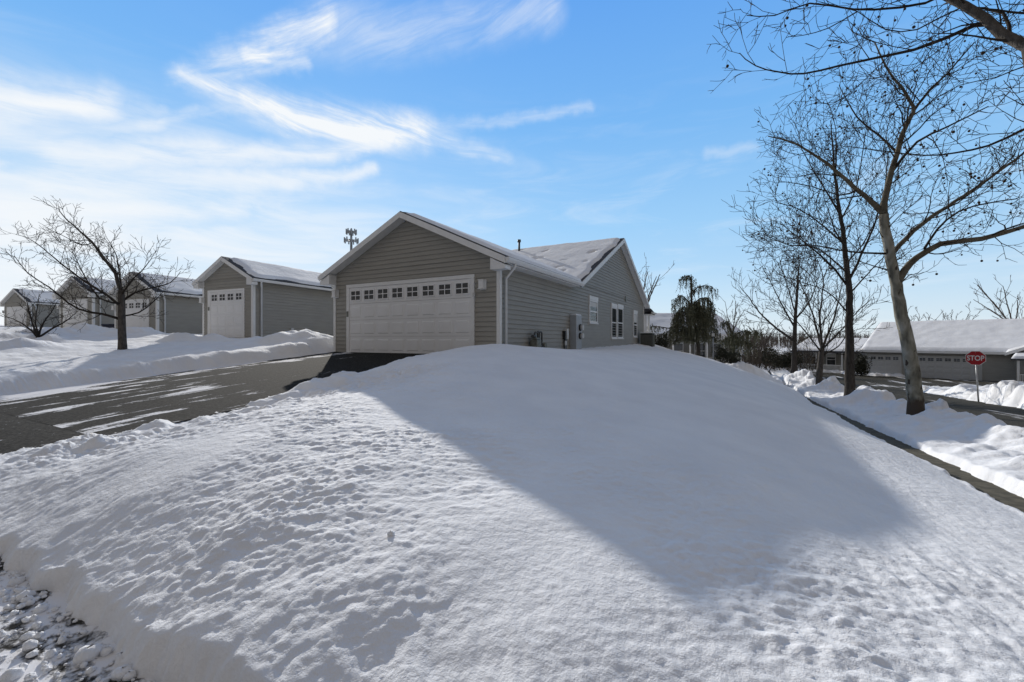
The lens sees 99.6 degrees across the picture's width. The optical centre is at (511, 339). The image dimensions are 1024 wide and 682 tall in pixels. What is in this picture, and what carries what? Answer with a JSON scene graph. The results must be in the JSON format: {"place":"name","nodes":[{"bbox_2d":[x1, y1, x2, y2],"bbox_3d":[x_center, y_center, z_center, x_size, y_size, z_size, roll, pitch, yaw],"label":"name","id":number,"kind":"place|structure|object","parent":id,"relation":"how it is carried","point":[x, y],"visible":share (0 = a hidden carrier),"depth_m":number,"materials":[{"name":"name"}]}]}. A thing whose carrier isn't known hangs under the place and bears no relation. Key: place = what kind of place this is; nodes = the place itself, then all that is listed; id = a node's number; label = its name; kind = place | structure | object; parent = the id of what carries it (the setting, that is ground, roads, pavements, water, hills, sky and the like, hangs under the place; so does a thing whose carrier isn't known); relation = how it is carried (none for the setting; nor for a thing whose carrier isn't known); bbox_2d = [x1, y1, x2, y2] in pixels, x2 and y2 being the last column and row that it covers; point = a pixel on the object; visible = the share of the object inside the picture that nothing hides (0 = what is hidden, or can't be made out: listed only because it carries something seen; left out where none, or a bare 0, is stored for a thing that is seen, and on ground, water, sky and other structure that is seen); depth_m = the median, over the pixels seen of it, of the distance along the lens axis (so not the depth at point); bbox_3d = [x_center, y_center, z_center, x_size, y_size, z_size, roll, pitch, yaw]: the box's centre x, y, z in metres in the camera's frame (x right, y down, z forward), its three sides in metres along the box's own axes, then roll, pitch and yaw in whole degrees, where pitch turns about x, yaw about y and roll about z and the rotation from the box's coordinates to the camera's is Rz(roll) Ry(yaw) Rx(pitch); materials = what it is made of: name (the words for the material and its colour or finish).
{"place":"outdoors","nodes":[
{"label":"outdoors","id":0,"kind":"place"},
{"bbox_2d":[0,412,155,681],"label":"street","id":1,"kind":"structure","parent":0,"point":[17,433],"depth_m":1.93,"materials":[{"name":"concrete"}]},
{"bbox_2d":[0,553,154,681],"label":"snow crumbs","id":2,"kind":"object","parent":1,"relation":"on","point":[84,655],"visible":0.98,"depth_m":1.80,"materials":[{"name":"white snow"}]},
{"bbox_2d":[0,352,423,435],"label":"driveway","id":3,"kind":"structure","parent":0,"point":[114,407],"depth_m":7.70,"materials":[{"name":"grey asphalt"}]},
{"bbox_2d":[0,323,1023,681],"bbox_3d":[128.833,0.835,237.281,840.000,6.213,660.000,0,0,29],"label":"snow ground","id":4,"kind":"structure","parent":0,"point":[636,513],"depth_m":2.44,"materials":[{"name":"white snow"}]},
{"bbox_2d":[0,288,59,326],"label":"garage","id":5,"kind":"structure","parent":4,"relation":"on","point":[10,299],"depth_m":41.41,"materials":[{"name":"grey plastic"}]},
{"bbox_2d":[8,307,25,325],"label":"garage door","id":6,"kind":"structure","parent":5,"relation":"in","point":[10,311],"depth_m":41.22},
{"bbox_2d":[0,283,89,337],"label":"bare bush","id":7,"kind":"object","parent":4,"relation":"on","point":[35,332],"visible":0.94,"depth_m":19.02,"materials":[{"name":"brown plant"}]},
{"bbox_2d":[52,276,115,327],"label":"garage","id":8,"kind":"structure","parent":4,"relation":"on","point":[95,307],"depth_m":29.41,"materials":[{"name":"grey plastic"}]},
{"bbox_2d":[65,301,86,326],"bbox_3d":[-29.727,-1.555,29.482,2.600,2.130,0.067,0,0,21],"label":"garage door","id":9,"kind":"structure","parent":8,"relation":"in","point":[76,319],"depth_m":29.42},
{"bbox_2d":[0,197,201,349],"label":"bare tree","id":10,"kind":"object","parent":4,"relation":"on","point":[121,319],"visible":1,"depth_m":14.10,"materials":[{"name":"brown plant"}]},
{"bbox_2d":[101,324,113,327],"bbox_3d":[-24.497,-0.428,26.490,0.720,1.047,0.764,0,0,11],"label":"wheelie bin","id":11,"kind":"object","parent":4,"relation":"on","point":[108,325],"visible":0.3,"depth_m":26.16,"materials":[{"name":"plastic"}]},
{"bbox_2d":[106,271,201,333],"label":"garage","id":12,"kind":"structure","parent":4,"relation":"on","point":[182,315],"depth_m":25.05,"materials":[{"name":"grey plastic"}]},
{"bbox_2d":[125,300,147,326],"bbox_3d":[-21.725,-1.155,24.929,2.500,2.130,0.077,0,0,22],"label":"garage door","id":13,"kind":"structure","parent":12,"relation":"in","point":[132,307],"depth_m":24.84,"materials":[{"name":"white metal"}]},
{"bbox_2d":[192,256,332,337],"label":"garage","id":14,"kind":"structure","parent":4,"relation":"on","point":[242,298],"depth_m":20.29,"materials":[{"name":"grey plastic"}]},
{"bbox_2d":[211,290,242,337],"bbox_3d":[-13.169,-1.155,19.976,2.300,2.130,0.077,0,0,24],"label":"garage door","id":15,"kind":"structure","parent":14,"relation":"in","point":[226,307],"depth_m":19.94,"materials":[{"name":"white metal"}]},
{"bbox_2d":[344,228,358,249],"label":"antenna mast","id":16,"kind":"object","parent":4,"relation":"on","point":[351,233],"visible":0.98,"depth_m":149.64,"materials":[{"name":"metal"}]},
{"bbox_2d":[387,530,394,535],"bbox_3d":[-0.583,0.935,2.082,0.044,0.032,0.034,0,0,29],"label":"snow lump","id":17,"kind":"object","parent":4,"relation":"on","point":[390,533],"visible":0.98,"depth_m":2.07,"materials":[{"name":"white snow"}]},
{"bbox_2d":[318,211,656,353],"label":"house","id":18,"kind":"structure","parent":4,"relation":"on","point":[403,282],"depth_m":13.55,"materials":[{"name":"grey plastic"}]},
{"bbox_2d":[349,279,470,353],"bbox_3d":[-3.264,-0.635,13.238,4.857,2.150,0.077,0,0,29],"label":"garage door","id":19,"kind":"structure","parent":18,"relation":"in","point":[429,332],"depth_m":13.09,"materials":[{"name":"white metal"}]},
{"bbox_2d":[530,331,546,347],"bbox_3d":[0.823,0.112,13.456,0.274,0.758,0.985,0,0,23],"label":"gas meter","id":20,"kind":"object","parent":18,"relation":"attached to","point":[536,342],"visible":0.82,"depth_m":13.15,"materials":[{"name":"metal"}]},
{"bbox_2d":[563,329,568,348],"bbox_3d":[1.955,0.007,15.735,0.120,0.800,0.320,0,0,29],"label":"cable box","id":21,"kind":"object","parent":18,"relation":"attached to","point":[565,334],"visible":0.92,"depth_m":15.70,"materials":[{"name":"black metal"}]},
{"bbox_2d":[570,314,583,348],"bbox_3d":[2.491,-0.273,16.429,0.400,1.378,0.600,0,0,29],"label":"electric cabinet","id":22,"kind":"object","parent":18,"relation":"attached to","point":[576,329],"visible":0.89,"depth_m":16.25,"materials":[{"name":"grey metal"}]},
{"bbox_2d":[588,295,598,323],"bbox_3d":[3.533,-1.270,18.719,0.085,1.191,1.191,0,0,29],"label":"window","id":23,"kind":"structure","parent":18,"relation":"in","point":[593,301],"depth_m":18.69,"materials":[{"name":"white glass"}]},
{"bbox_2d":[611,303,617,338],"bbox_3d":[5.118,-0.906,21.640,0.085,1.770,1.046,0,0,29],"label":"window","id":24,"kind":"structure","parent":18,"relation":"in","point":[614,307],"depth_m":21.58,"materials":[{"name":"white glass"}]},
{"bbox_2d":[617,304,623,338],"bbox_3d":[5.688,-0.928,22.688,0.085,1.807,1.158,0,0,29],"label":"window","id":25,"kind":"structure","parent":18,"relation":"in","point":[620,308],"depth_m":22.60,"materials":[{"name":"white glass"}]},
{"bbox_2d":[633,310,637,337],"bbox_3d":[7.342,-0.928,25.736,0.085,1.618,1.026,0,0,29],"label":"window","id":26,"kind":"structure","parent":18,"relation":"in","point":[635,312],"depth_m":25.63,"materials":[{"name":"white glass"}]},
{"bbox_2d":[640,332,654,346],"bbox_3d":[8.257,0.007,26.351,0.745,0.870,0.745,0,0,29],"label":"air conditioner","id":27,"kind":"object","parent":4,"relation":"on","point":[647,338],"visible":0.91,"depth_m":26.04,"materials":[{"name":"black metal"}]},
{"bbox_2d":[638,252,674,301],"bbox_3d":[9.695,-2.784,34.130,4.400,8.042,4.966,0,0,-11],"label":"bare tree","id":28,"kind":"object","parent":4,"relation":"on","point":[651,290],"visible":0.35,"depth_m":33.46,"materials":[{"name":"brown plant"}]},
{"bbox_2d":[655,332,670,348],"bbox_3d":[9.987,0.099,29.913,2.037,1.318,1.696,0,0,10],"label":"hedge","id":29,"kind":"object","parent":4,"relation":"on","point":[659,339],"visible":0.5,"depth_m":29.64,"materials":[{"name":"green plant"}]},
{"bbox_2d":[650,274,725,355],"bbox_3d":[12.157,-1.483,29.781,5.240,6.036,3.463,0,0,-26],"label":"weeping evergreen","id":30,"kind":"object","parent":4,"relation":"on","point":[698,313],"visible":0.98,"depth_m":29.79,"materials":[{"name":"green plant"}]},
{"bbox_2d":[650,313,745,363],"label":"house","id":31,"kind":"structure","parent":4,"relation":"on","point":[661,319],"depth_m":42.96,"materials":[{"name":"grey"}]},
{"bbox_2d":[674,341,683,351],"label":"window","id":32,"kind":"structure","parent":31,"relation":"in","point":[680,347],"depth_m":42.95,"materials":[{"name":"grey glass"}]},
{"bbox_2d":[694,341,705,356],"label":"window","id":33,"kind":"structure","parent":31,"relation":"in","point":[702,347],"depth_m":42.95,"materials":[{"name":"grey glass"}]},
{"bbox_2d":[712,341,722,356],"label":"window","id":34,"kind":"structure","parent":31,"relation":"in","point":[719,344],"depth_m":42.95,"materials":[{"name":"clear glass"}]},
{"bbox_2d":[711,332,715,359],"bbox_3d":[12.567,0.484,27.000,0.260,1.850,0.260,0,0,29],"label":"lamp post","id":35,"kind":"object","parent":4,"relation":"on","point":[713,334],"visible":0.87,"depth_m":26.97,"materials":[{"name":"metal"}]},
{"bbox_2d":[711,345,741,363],"bbox_3d":[15.479,1.227,31.053,1.588,1.701,1.870,0,0,-22],"label":"shrub","id":36,"kind":"object","parent":4,"relation":"on","point":[722,353],"visible":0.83,"depth_m":31.01,"materials":[{"name":"green plant"}]},
{"bbox_2d":[716,295,751,335],"bbox_3d":[20.374,-1.317,39.885,3.220,5.536,3.054,0,0,36],"label":"bare tree","id":37,"kind":"object","parent":4,"relation":"on","point":[734,316],"visible":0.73,"depth_m":39.70,"materials":[{"name":"brown plant"}]},
{"bbox_2d":[718,320,762,360],"bbox_3d":[17.769,0.566,33.019,4.108,4.080,2.388,0,0,-4],"label":"weeping evergreen","id":38,"kind":"object","parent":4,"relation":"on","point":[734,341],"visible":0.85,"depth_m":32.87,"materials":[{"name":"green plant"}]},
{"bbox_2d":[741,320,764,361],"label":"bare tree","id":39,"kind":"object","parent":4,"relation":"on","point":[752,340],"visible":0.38,"depth_m":51.89,"materials":[{"name":"brown plant"}]},
{"bbox_2d":[743,312,787,361],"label":"bare tree","id":40,"kind":"object","parent":4,"relation":"on","point":[766,340],"visible":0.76,"depth_m":49.86,"materials":[{"name":"brown plant"}]},
{"bbox_2d":[761,346,804,367],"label":"shrub","id":41,"kind":"object","parent":4,"relation":"on","point":[786,363],"visible":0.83,"depth_m":45.86,"materials":[{"name":"green plant"}]},
{"bbox_2d":[727,232,839,372],"bbox_3d":[20.872,-2.674,34.394,10.750,11.122,4.674,0,0,-15],"label":"bare tree","id":42,"kind":"object","parent":4,"relation":"on","point":[793,339],"visible":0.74,"depth_m":33.88,"materials":[{"name":"brown plant"}]},
{"bbox_2d":[736,326,833,370],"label":"brush","id":43,"kind":"object","parent":4,"relation":"on","point":[754,360],"visible":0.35,"depth_m":52.43,"materials":[{"name":"brown plant"}]},
{"bbox_2d":[743,329,871,347],"bbox_3d":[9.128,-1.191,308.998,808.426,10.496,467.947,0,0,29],"label":"woods","id":44,"kind":"object","parent":4,"relation":"on","point":[774,339],"visible":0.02,"depth_m":214.72,"materials":[{"name":"brown plant"}]},
{"bbox_2d":[761,237,892,384],"bbox_3d":[17.201,-1.480,23.865,8.891,8.468,4.213,0,0,-5],"label":"bare tree","id":45,"kind":"object","parent":4,"relation":"on","point":[820,363],"visible":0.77,"depth_m":23.46,"materials":[{"name":"brown plant"}]},
{"bbox_2d":[721,74,952,395],"bbox_3d":[12.022,-4.295,16.834,10.410,13.443,5.665,0,0,-12],"label":"bare tree","id":46,"kind":"object","parent":4,"relation":"on","point":[849,378],"visible":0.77,"depth_m":16.51,"materials":[{"name":"brown plant"}]},
{"bbox_2d":[854,353,872,375],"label":"shrub","id":47,"kind":"object","parent":4,"relation":"on","point":[861,366],"visible":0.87,"depth_m":45.73,"materials":[{"name":"green plant"}]},
{"bbox_2d":[707,0,1023,193],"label":"sycamore tree","id":48,"kind":"object","parent":4,"relation":"on","point":[995,28],"visible":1,"depth_m":5.61,"materials":[{"name":"brown plant"}]},
{"bbox_2d":[751,0,1023,414],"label":"sycamore tree","id":49,"kind":"object","parent":4,"relation":"on","point":[913,381],"visible":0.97,"depth_m":10.01,"materials":[{"name":"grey plant"}]},
{"bbox_2d":[790,318,1023,381],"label":"house","id":50,"kind":"structure","parent":4,"relation":"on","point":[944,347],"depth_m":43.10,"materials":[{"name":"grey"}]},
{"bbox_2d":[826,353,835,365],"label":"window","id":51,"kind":"structure","parent":50,"relation":"in","point":[830,357],"depth_m":53.06,"materials":[{"name":"white glass"}]},
{"bbox_2d":[870,355,899,373],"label":"garage door","id":52,"kind":"structure","parent":50,"relation":"in","point":[881,364],"depth_m":46.08,"materials":[{"name":"white metal"}]},
{"bbox_2d":[918,356,979,380],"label":"garage door","id":53,"kind":"structure","parent":50,"relation":"in","point":[958,368],"depth_m":42.20,"materials":[{"name":"white metal"}]},
{"bbox_2d":[908,306,941,320],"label":"bare tree","id":54,"kind":"object","parent":4,"relation":"on","point":[922,316],"visible":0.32,"depth_m":74.96,"materials":[{"name":"brown plant"}]},
{"bbox_2d":[929,301,981,319],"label":"bare tree","id":55,"kind":"object","parent":4,"relation":"on","point":[944,316],"visible":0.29,"depth_m":69.24,"materials":[{"name":"brown plant"}]},
{"bbox_2d":[965,351,985,401],"bbox_3d":[21.082,1.892,19.659,0.197,2.746,0.638,0,0,-43],"label":"stop sign","id":56,"kind":"object","parent":4,"relation":"on","point":[975,358],"visible":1,"depth_m":19.60,"materials":[{"name":"metal"}]},
{"bbox_2d":[970,274,1023,318],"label":"bare tree","id":57,"kind":"object","parent":4,"relation":"on","point":[1000,312],"visible":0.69,"depth_m":62.17,"materials":[{"name":"brown plant"}]},
{"bbox_2d":[0,0,1023,341],"label":"sky","id":58,"kind":"structure","parent":0,"point":[265,131],"materials":[{"name":"blue"}]},
{"bbox_2d":[768,371,1023,511],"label":"sidewalk","id":59,"kind":"structure","parent":0,"point":[1000,494],"depth_m":5.46,"materials":[{"name":"concrete"}]},
{"bbox_2d":[789,371,1023,427],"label":"side street","id":60,"kind":"structure","parent":0,"point":[1011,416],"depth_m":18.07,"materials":[{"name":"grey asphalt"}]},
{"bbox_2d":[855,375,999,388],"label":"cross street","id":61,"kind":"structure","parent":0,"point":[893,381],"depth_m":38.37,"materials":[{"name":"grey asphalt"}]}
]}

